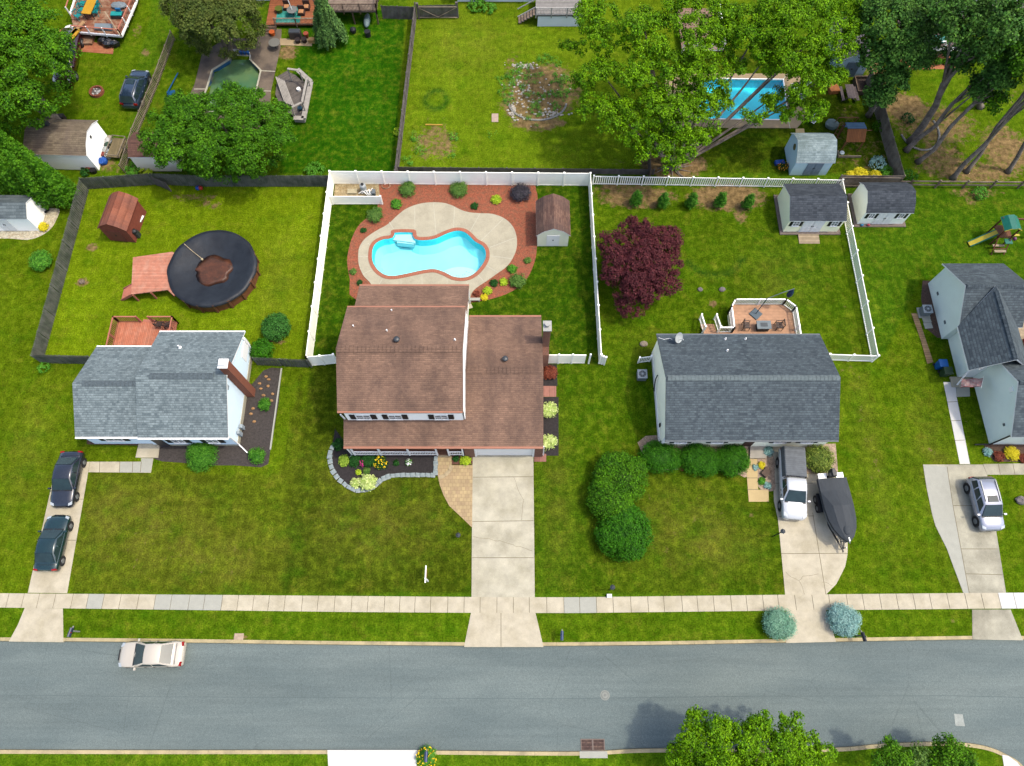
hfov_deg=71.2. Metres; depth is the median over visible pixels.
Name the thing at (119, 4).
grey cover
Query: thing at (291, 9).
patio table
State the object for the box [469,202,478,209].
shrub
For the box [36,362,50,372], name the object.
shrub
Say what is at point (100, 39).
garbage bag
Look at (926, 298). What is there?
side bed
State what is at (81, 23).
plank
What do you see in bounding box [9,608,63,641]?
driveway apron
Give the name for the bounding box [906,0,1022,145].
tree
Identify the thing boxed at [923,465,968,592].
driveway extension
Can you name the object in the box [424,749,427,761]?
mailbox
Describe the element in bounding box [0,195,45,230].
shed
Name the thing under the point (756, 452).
ranch landing
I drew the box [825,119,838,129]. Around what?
tarp heap
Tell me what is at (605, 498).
shrub
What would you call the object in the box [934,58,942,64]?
shrub
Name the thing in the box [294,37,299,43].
plant pot
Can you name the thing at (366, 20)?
kayak
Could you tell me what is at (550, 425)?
side mulch bed front
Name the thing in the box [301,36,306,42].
plant pot
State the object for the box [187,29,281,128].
brown patio
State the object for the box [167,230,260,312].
above ground pool
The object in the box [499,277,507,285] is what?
shrub
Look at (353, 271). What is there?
shrub
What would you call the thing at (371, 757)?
driveway
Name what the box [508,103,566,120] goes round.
stone ring
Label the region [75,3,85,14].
chair
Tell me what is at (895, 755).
tree
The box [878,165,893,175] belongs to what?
shrub
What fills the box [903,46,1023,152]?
tree
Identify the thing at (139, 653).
parked car
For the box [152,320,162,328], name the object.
chair
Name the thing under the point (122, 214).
shed
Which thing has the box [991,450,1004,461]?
shrub
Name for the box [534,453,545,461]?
pink corner pavers
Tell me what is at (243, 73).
swimming pool
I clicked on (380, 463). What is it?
flower clump
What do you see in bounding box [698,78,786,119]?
swimming pool
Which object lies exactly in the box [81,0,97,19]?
dining table
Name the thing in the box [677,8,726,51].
deck
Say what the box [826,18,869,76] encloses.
shed
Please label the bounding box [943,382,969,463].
white side path
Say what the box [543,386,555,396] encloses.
pink stepping pavers
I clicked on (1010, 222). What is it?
swing set
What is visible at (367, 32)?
barrel
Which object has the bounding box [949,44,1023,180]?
tree
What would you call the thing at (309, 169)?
shrub
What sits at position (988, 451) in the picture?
shrub
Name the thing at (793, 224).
window
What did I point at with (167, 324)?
chair
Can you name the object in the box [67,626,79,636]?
mailbox
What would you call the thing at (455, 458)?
garden plant
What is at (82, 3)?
chair
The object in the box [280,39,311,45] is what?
patio
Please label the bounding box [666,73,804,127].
pool deck
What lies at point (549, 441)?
hosta
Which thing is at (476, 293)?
shrub
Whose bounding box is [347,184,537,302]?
pool mulch bed
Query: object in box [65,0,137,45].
deck
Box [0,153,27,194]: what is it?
arborvitae
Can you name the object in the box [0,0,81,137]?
tree
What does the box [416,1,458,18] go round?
gate
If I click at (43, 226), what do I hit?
flower clump
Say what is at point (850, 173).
shrub
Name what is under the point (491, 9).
shrub
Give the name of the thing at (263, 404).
shrub
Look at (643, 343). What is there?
boulder
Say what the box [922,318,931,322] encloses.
paving slab
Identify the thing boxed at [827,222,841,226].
window
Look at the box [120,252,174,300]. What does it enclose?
pool side deck
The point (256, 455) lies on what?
shrub
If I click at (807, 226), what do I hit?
door
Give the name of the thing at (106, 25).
lounger cushion
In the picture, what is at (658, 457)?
shrub
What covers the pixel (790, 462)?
pickup truck
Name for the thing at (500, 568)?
driveway
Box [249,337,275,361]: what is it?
shrub
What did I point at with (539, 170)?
fence
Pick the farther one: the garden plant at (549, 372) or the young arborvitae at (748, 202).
the young arborvitae at (748, 202)
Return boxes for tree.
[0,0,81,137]
[136,79,297,184]
[158,0,268,58]
[556,0,740,182]
[596,214,684,319]
[663,704,839,765]
[682,0,871,163]
[854,0,945,118]
[869,733,914,765]
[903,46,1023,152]
[903,740,932,765]
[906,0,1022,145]
[915,18,1023,164]
[923,731,979,765]
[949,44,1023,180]
[958,0,1023,109]
[963,91,1023,173]
[1004,141,1023,173]
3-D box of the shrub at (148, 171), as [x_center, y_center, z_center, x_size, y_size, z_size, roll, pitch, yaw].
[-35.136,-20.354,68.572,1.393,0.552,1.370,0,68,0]
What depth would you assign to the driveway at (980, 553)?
55.83 m
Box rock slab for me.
[760,467,770,477]
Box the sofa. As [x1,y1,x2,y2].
[110,8,123,18]
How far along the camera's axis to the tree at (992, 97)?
62.70 m
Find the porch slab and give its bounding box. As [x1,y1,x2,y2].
[136,443,159,457]
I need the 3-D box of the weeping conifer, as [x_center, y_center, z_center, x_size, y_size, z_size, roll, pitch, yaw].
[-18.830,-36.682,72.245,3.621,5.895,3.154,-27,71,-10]
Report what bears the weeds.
on the ground
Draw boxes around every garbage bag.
[97,36,105,44]
[102,38,112,47]
[110,40,119,47]
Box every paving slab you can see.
[492,114,497,121]
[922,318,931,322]
[923,322,932,328]
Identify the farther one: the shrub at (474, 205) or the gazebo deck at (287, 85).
the gazebo deck at (287, 85)
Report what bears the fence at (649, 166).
on the ground
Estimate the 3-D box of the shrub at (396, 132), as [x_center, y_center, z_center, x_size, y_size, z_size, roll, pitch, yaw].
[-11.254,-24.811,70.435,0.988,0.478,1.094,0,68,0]
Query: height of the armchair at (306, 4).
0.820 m
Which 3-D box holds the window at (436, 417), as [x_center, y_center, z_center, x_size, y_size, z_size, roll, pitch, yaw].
[-5.450,2.652,55.062,1.950,1.020,0.110,0,68,0]
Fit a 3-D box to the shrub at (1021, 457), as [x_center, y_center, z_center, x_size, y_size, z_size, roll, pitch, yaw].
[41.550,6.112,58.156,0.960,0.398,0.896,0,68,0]
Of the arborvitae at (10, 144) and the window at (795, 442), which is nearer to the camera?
the window at (795, 442)
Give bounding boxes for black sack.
[350,27,355,33]
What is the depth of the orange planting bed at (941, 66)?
73.85 m
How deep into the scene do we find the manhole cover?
51.88 m
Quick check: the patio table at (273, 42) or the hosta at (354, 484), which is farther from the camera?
the patio table at (273, 42)
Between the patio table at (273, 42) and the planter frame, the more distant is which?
the patio table at (273, 42)
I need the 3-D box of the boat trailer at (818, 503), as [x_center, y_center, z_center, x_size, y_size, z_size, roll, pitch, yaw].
[25.348,10.417,55.904,2.480,1.352,5.503,-3,68,-1]
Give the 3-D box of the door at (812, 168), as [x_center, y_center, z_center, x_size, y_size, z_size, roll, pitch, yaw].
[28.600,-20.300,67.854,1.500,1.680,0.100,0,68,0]
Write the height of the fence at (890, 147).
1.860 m
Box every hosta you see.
[350,478,359,488]
[357,474,377,491]
[363,467,370,473]
[543,401,558,417]
[543,434,557,450]
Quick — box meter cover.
[234,633,243,639]
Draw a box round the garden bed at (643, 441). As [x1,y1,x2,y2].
[637,435,749,477]
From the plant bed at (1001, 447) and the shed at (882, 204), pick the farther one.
the shed at (882, 204)
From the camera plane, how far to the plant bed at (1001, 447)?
58.66 m
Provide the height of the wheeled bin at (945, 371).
1.024 m
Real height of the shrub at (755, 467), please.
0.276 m
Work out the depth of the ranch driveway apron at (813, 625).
53.51 m
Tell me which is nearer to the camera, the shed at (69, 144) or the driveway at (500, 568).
the driveway at (500, 568)
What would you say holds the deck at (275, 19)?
on the brown patio at (264, 56)
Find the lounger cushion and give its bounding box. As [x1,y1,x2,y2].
[94,23,112,30]
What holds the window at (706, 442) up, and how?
in the house at (749, 390)
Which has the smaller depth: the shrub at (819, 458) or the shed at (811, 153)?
the shrub at (819, 458)
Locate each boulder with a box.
[640,341,647,346]
[1015,496,1023,504]
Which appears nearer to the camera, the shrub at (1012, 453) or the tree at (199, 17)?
the shrub at (1012, 453)
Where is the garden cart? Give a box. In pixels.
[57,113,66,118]
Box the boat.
[817,468,856,543]
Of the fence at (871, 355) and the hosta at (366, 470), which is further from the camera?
the fence at (871, 355)
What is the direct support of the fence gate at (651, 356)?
on the ground
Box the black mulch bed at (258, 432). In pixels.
[154,368,280,466]
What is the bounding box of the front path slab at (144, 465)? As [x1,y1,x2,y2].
[120,458,152,471]
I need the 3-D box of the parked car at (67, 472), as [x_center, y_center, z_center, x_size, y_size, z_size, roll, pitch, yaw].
[-35.522,7.608,56.967,2.230,1.595,4.535,-1,68,0]
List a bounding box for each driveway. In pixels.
[28,462,89,592]
[327,750,416,765]
[471,455,534,596]
[773,447,847,594]
[923,464,1005,592]
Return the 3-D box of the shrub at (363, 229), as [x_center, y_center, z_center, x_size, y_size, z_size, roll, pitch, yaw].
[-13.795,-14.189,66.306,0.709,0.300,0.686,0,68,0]
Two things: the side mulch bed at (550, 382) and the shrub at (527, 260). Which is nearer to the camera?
the side mulch bed at (550, 382)
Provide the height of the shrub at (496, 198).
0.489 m
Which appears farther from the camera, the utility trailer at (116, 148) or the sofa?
the sofa
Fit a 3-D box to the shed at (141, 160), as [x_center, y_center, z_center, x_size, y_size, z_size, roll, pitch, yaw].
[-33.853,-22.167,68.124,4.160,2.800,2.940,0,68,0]
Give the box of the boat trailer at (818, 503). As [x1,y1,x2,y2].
[813,493,846,551]
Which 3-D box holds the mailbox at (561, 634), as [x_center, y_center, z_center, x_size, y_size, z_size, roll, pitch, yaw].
[3.672,18.587,52.713,0.250,1.300,0.770,4,68,1]
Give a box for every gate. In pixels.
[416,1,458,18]
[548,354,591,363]
[637,355,652,362]
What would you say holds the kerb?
on the road
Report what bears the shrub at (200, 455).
on the black mulch bed at (258, 432)
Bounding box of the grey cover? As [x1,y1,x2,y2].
[111,1,126,8]
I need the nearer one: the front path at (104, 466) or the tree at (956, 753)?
the tree at (956, 753)
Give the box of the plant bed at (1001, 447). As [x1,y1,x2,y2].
[984,444,1023,461]
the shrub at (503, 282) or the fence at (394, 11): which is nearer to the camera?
the shrub at (503, 282)
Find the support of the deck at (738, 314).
on the ground
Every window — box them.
[99,439,130,441]
[165,440,191,443]
[200,440,225,443]
[349,415,377,419]
[382,415,408,419]
[428,415,453,419]
[669,442,690,443]
[706,442,727,443]
[769,442,790,443]
[789,222,803,226]
[795,442,817,443]
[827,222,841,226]
[864,214,878,218]
[894,214,908,218]
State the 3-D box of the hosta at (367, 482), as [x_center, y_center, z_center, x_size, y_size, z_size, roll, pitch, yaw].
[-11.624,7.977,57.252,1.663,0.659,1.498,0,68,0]
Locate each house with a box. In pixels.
[72,331,255,452]
[336,284,551,456]
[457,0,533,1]
[651,332,840,446]
[928,263,1023,444]
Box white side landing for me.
[956,387,969,396]
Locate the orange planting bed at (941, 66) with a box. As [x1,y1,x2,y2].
[901,54,949,68]
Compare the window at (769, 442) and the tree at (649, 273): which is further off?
the tree at (649, 273)
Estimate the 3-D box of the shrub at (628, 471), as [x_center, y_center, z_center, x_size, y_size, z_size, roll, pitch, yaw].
[8.541,7.487,56.532,4.686,2.240,4.639,0,68,0]
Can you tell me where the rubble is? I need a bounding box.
[501,62,572,126]
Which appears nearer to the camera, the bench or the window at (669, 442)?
the window at (669, 442)
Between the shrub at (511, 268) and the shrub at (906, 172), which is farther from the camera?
the shrub at (906, 172)
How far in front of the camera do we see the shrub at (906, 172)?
68.04 m
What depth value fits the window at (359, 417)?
55.06 m
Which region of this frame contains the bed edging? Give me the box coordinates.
[269,368,281,449]
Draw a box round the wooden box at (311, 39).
[308,37,314,43]
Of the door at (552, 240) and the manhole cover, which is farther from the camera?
the door at (552, 240)
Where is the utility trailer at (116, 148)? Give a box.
[104,135,127,157]
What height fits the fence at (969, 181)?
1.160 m
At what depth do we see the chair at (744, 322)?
61.37 m
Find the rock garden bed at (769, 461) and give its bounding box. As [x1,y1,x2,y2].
[757,455,775,490]
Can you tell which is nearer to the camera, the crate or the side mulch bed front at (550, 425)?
the side mulch bed front at (550, 425)
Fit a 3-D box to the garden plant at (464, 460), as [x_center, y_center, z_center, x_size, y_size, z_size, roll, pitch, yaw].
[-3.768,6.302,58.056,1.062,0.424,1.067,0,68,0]
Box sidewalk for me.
[0,593,1023,612]
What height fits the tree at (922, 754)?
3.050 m
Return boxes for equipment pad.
[347,189,356,193]
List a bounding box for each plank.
[71,28,79,38]
[73,21,84,31]
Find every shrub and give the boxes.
[27,249,53,272]
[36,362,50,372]
[79,167,89,176]
[124,161,141,174]
[138,168,152,173]
[185,442,219,473]
[248,446,265,464]
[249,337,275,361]
[257,398,270,411]
[261,311,291,341]
[303,161,324,175]
[349,268,356,275]
[360,227,366,232]
[366,206,383,223]
[391,198,402,208]
[393,127,398,135]
[397,181,415,197]
[448,181,467,198]
[467,0,485,12]
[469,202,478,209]
[473,290,479,296]
[480,293,487,300]
[482,1,496,13]
[482,286,491,294]
[489,278,497,286]
[490,194,501,204]
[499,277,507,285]
[506,264,517,273]
[508,182,531,203]
[509,272,526,289]
[523,256,530,263]
[585,476,633,521]
[592,450,649,501]
[594,502,654,562]
[637,439,683,474]
[678,442,721,477]
[715,443,750,477]
[752,463,758,470]
[757,477,765,485]
[758,461,764,468]
[761,605,797,641]
[763,446,773,456]
[763,481,771,489]
[805,444,835,473]
[824,600,861,637]
[843,171,855,174]
[852,167,868,174]
[868,155,886,170]
[869,169,881,175]
[872,120,881,131]
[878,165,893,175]
[901,112,915,123]
[903,167,918,183]
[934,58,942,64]
[970,186,988,199]
[983,447,993,456]
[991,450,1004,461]
[1003,446,1019,460]
[1019,454,1023,463]
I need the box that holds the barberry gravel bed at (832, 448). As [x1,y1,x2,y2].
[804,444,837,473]
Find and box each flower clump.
[37,221,48,231]
[373,455,388,469]
[405,458,411,465]
[415,743,436,765]
[776,161,788,170]
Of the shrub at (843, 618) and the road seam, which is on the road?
the road seam
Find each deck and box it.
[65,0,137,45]
[105,316,178,345]
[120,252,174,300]
[263,0,314,33]
[275,68,312,122]
[328,0,378,24]
[358,202,516,308]
[517,0,581,25]
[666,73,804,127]
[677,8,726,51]
[698,298,801,333]
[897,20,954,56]
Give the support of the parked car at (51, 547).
on the driveway at (49, 582)
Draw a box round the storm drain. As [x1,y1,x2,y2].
[580,739,607,757]
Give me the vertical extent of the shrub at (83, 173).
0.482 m
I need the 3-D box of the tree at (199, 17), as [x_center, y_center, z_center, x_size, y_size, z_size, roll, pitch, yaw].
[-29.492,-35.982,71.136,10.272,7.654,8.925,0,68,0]
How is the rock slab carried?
on the rock garden bed at (769, 461)
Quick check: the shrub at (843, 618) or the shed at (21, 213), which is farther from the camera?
the shed at (21, 213)
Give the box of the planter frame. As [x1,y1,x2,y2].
[852,76,867,94]
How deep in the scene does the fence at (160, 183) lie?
67.54 m
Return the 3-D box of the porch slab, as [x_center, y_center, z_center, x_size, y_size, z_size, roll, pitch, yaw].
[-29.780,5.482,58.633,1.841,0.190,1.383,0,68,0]
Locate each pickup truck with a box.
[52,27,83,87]
[775,446,810,520]
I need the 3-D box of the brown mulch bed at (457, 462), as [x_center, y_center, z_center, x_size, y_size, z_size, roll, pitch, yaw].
[-4.051,6.301,58.337,1.704,0.135,0.749,0,68,0]
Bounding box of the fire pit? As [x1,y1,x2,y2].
[89,85,103,97]
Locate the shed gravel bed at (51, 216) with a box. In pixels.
[0,208,59,239]
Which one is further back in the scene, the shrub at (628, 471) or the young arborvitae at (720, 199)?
the young arborvitae at (720, 199)
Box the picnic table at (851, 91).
[839,84,858,101]
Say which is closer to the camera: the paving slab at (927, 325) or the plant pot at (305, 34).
the paving slab at (927, 325)
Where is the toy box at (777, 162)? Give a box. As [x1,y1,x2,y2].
[774,159,784,165]
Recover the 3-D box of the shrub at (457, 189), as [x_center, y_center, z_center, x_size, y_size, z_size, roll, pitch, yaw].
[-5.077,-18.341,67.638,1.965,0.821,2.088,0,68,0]
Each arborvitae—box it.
[0,129,50,166]
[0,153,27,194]
[0,179,12,194]
[2,149,60,209]
[24,151,80,208]
[629,189,642,207]
[657,191,669,208]
[684,192,698,209]
[713,191,726,207]
[740,192,755,210]
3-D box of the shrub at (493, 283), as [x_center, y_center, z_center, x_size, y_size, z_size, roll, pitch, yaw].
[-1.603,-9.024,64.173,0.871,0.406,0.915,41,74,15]
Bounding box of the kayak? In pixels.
[364,13,369,27]
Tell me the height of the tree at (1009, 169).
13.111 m
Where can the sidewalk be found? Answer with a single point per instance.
(547, 604)
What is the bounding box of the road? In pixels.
[0,640,1023,765]
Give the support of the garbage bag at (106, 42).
on the brick patio at (96, 47)
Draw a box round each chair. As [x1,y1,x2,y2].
[71,8,83,20]
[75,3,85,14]
[76,0,85,6]
[92,5,100,16]
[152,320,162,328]
[162,321,172,329]
[741,319,750,330]
[774,319,785,330]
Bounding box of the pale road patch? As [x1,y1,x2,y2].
[954,714,964,725]
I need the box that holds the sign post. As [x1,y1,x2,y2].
[425,565,428,582]
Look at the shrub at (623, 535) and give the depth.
54.43 m
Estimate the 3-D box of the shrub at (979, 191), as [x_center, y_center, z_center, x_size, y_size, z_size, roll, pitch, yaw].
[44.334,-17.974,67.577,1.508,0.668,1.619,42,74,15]
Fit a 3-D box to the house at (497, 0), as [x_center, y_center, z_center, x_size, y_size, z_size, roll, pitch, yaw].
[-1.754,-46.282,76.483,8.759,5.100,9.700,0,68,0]
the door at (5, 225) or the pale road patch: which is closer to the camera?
the pale road patch
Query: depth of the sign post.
53.43 m
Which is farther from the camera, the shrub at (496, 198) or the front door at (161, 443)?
the shrub at (496, 198)
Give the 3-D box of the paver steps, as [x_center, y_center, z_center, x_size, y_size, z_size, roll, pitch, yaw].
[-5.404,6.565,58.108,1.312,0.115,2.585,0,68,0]
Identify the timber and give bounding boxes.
[425,124,442,125]
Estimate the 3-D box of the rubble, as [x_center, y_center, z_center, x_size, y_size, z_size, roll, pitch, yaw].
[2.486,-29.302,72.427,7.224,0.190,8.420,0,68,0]
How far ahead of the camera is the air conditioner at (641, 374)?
60.28 m
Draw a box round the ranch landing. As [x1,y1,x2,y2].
[749,446,765,458]
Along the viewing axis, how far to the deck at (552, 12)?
75.06 m
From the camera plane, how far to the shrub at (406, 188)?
67.54 m
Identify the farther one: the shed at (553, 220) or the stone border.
the stone border
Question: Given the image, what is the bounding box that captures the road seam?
[24,695,1023,698]
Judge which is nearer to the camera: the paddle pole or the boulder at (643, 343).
the boulder at (643, 343)
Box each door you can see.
[0,220,17,230]
[106,230,127,241]
[151,440,170,446]
[474,449,534,456]
[546,235,559,245]
[742,442,754,446]
[798,222,824,231]
[802,163,824,174]
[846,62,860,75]
[871,214,896,223]
[961,367,986,376]
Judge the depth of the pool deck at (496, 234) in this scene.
66.27 m
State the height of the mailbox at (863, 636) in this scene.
1.300 m
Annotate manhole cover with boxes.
[600,690,609,699]
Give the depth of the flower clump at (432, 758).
49.98 m
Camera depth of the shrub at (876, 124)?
70.41 m
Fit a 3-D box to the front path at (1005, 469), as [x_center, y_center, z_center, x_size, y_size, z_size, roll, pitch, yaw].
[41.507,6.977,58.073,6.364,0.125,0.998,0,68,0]
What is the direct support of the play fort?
on the ground
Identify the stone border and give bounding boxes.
[901,120,939,150]
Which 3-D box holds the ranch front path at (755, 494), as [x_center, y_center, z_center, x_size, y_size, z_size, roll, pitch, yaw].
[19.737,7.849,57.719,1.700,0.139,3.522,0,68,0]
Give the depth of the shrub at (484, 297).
63.59 m
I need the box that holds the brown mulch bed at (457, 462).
[452,456,472,464]
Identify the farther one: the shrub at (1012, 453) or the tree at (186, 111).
the tree at (186, 111)
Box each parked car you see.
[33,515,73,571]
[48,451,86,507]
[118,638,186,670]
[119,70,151,109]
[963,476,1006,531]
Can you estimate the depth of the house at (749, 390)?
55.86 m
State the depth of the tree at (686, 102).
62.58 m
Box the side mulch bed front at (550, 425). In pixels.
[543,397,558,455]
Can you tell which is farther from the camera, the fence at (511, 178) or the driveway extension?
the fence at (511, 178)
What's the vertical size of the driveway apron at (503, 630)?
0.125 m
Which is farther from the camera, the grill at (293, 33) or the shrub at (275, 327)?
the grill at (293, 33)
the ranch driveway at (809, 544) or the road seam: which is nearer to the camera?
the road seam
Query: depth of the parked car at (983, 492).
55.53 m
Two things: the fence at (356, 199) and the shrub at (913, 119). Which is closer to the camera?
the fence at (356, 199)
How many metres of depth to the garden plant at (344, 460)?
57.95 m
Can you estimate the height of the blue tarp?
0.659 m
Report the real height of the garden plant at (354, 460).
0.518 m
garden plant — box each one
[332,437,343,450]
[338,454,348,466]
[348,453,361,468]
[361,453,377,466]
[452,455,459,461]
[459,455,471,464]
[543,365,558,379]
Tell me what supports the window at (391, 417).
in the house at (426, 370)
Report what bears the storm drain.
on the road
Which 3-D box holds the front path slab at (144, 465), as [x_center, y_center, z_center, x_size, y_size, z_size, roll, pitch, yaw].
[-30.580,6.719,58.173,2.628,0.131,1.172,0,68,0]
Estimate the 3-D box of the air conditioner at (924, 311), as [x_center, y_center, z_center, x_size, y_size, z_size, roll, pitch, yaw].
[36.383,-6.355,62.881,1.000,0.850,1.000,0,68,0]
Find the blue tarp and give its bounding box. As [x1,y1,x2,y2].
[98,157,107,164]
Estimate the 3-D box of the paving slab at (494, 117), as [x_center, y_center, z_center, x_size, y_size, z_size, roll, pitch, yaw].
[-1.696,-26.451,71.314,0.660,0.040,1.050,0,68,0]
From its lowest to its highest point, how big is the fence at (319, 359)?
1.930 m
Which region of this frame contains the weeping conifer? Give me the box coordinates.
[312,0,348,50]
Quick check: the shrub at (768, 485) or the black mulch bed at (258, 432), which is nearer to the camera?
the shrub at (768, 485)
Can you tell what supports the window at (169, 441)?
in the house at (175, 388)
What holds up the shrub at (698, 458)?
on the garden bed at (643, 441)
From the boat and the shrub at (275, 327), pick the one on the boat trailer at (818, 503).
the boat
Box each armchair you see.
[282,0,290,10]
[297,5,305,15]
[302,0,310,10]
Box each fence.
[30,173,327,363]
[118,30,174,172]
[151,176,171,191]
[252,357,311,367]
[304,353,335,365]
[306,170,602,363]
[329,195,382,204]
[380,5,413,18]
[394,2,416,171]
[394,166,654,174]
[592,175,879,361]
[598,355,606,364]
[647,147,651,180]
[836,69,905,186]
[880,179,1023,188]
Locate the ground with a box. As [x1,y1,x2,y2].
[0,0,1023,765]
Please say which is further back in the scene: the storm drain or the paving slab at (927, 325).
the paving slab at (927, 325)
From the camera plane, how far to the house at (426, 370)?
55.83 m
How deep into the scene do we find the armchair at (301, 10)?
75.55 m
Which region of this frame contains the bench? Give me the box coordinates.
[470,298,479,301]
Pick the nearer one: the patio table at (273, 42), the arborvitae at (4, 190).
the arborvitae at (4, 190)
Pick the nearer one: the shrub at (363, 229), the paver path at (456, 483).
the paver path at (456, 483)
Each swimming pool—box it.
[204,54,261,111]
[368,227,489,280]
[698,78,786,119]
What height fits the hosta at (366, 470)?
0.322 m
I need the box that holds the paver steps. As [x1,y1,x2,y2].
[438,455,452,478]
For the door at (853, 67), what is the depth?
72.12 m
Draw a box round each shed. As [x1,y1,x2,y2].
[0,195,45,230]
[23,119,106,169]
[97,191,145,242]
[128,132,181,170]
[536,194,570,245]
[773,184,846,243]
[784,133,836,174]
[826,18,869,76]
[847,182,915,226]
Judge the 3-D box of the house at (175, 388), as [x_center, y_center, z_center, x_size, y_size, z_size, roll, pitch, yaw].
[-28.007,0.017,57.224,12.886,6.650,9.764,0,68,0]
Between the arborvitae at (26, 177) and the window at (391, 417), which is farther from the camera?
the arborvitae at (26, 177)
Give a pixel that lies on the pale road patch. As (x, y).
(959, 720)
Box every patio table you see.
[268,38,279,47]
[287,1,296,14]
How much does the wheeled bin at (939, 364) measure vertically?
1.024 m
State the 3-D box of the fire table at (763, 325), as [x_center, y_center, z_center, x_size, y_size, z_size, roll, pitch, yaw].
[21.600,-4.883,61.563,1.240,0.690,0.800,0,68,0]
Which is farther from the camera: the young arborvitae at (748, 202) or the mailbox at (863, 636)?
the young arborvitae at (748, 202)
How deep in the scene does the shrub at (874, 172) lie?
67.92 m
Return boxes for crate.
[826,84,839,94]
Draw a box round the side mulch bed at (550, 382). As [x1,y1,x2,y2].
[543,364,556,385]
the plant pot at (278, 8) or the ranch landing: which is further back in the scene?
the plant pot at (278, 8)
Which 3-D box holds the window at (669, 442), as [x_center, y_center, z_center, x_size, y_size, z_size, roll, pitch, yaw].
[13.550,4.644,57.094,1.740,1.170,0.110,0,68,0]
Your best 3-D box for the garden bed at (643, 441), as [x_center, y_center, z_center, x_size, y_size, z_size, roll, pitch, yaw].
[15.529,5.936,58.495,10.402,0.112,3.703,0,68,0]
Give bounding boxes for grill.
[132,229,140,237]
[288,29,301,39]
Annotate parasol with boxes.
[749,288,794,319]
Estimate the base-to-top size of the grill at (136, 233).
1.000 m
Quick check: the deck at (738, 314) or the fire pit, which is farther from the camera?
the fire pit
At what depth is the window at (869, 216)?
65.44 m
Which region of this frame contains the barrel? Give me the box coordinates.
[364,29,370,37]
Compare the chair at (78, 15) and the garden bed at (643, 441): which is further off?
the chair at (78, 15)
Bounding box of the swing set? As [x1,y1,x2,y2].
[967,215,1023,254]
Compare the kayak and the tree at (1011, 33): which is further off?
the kayak
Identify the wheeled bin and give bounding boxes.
[933,359,948,369]
[937,367,953,376]
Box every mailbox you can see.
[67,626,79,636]
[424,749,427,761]
[560,629,563,640]
[856,630,866,641]
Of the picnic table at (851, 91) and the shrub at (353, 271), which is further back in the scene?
the picnic table at (851, 91)
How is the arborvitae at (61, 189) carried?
on the ground
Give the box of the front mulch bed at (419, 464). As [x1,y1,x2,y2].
[332,430,436,487]
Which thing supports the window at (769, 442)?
in the house at (749, 390)
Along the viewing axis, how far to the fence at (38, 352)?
66.81 m
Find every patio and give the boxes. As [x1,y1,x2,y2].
[59,30,113,53]
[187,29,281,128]
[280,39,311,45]
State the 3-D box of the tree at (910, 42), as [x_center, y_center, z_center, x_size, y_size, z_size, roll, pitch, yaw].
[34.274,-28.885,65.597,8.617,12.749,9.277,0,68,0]
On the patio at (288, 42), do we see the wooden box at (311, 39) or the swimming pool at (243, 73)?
the wooden box at (311, 39)
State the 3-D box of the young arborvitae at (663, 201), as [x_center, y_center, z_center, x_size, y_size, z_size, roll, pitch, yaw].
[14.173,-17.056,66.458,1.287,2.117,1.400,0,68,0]
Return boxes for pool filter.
[359,183,375,195]
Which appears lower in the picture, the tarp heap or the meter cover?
the meter cover
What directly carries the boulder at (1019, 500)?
on the ground
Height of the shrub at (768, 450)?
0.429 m
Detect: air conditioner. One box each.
[636,369,647,380]
[916,305,932,317]
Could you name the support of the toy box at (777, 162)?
on the ground
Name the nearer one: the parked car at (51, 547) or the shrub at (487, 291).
the parked car at (51, 547)
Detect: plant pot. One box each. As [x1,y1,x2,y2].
[89,167,96,173]
[269,30,274,35]
[275,5,281,13]
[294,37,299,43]
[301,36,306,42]
[303,31,308,37]
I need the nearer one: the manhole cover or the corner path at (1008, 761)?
the corner path at (1008, 761)
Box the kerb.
[0,636,1023,765]
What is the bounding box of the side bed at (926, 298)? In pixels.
[921,281,940,337]
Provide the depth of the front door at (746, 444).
57.96 m
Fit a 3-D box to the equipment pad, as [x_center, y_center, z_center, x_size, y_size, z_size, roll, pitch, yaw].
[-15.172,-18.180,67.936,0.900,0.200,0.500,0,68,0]
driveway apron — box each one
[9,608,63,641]
[464,613,542,646]
[786,610,835,642]
[972,610,1022,639]
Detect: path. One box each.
[88,461,152,472]
[438,455,472,526]
[747,459,768,501]
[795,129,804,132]
[911,313,932,363]
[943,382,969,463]
[983,463,1023,474]
[1002,755,1019,765]
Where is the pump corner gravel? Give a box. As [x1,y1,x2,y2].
[334,184,379,195]
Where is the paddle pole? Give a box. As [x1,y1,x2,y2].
[167,72,177,94]
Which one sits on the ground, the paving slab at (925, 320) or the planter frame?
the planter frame
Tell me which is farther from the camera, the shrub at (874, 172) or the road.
the shrub at (874, 172)
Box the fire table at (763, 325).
[755,321,771,330]
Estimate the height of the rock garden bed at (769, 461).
0.130 m
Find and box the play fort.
[834,117,871,157]
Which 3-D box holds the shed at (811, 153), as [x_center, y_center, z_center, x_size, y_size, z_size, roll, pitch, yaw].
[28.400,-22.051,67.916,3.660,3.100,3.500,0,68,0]
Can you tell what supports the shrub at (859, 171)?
on the ground
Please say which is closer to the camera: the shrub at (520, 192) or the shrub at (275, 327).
the shrub at (275, 327)
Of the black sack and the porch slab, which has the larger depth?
the black sack
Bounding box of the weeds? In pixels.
[400,52,571,164]
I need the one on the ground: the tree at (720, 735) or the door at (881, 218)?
the tree at (720, 735)

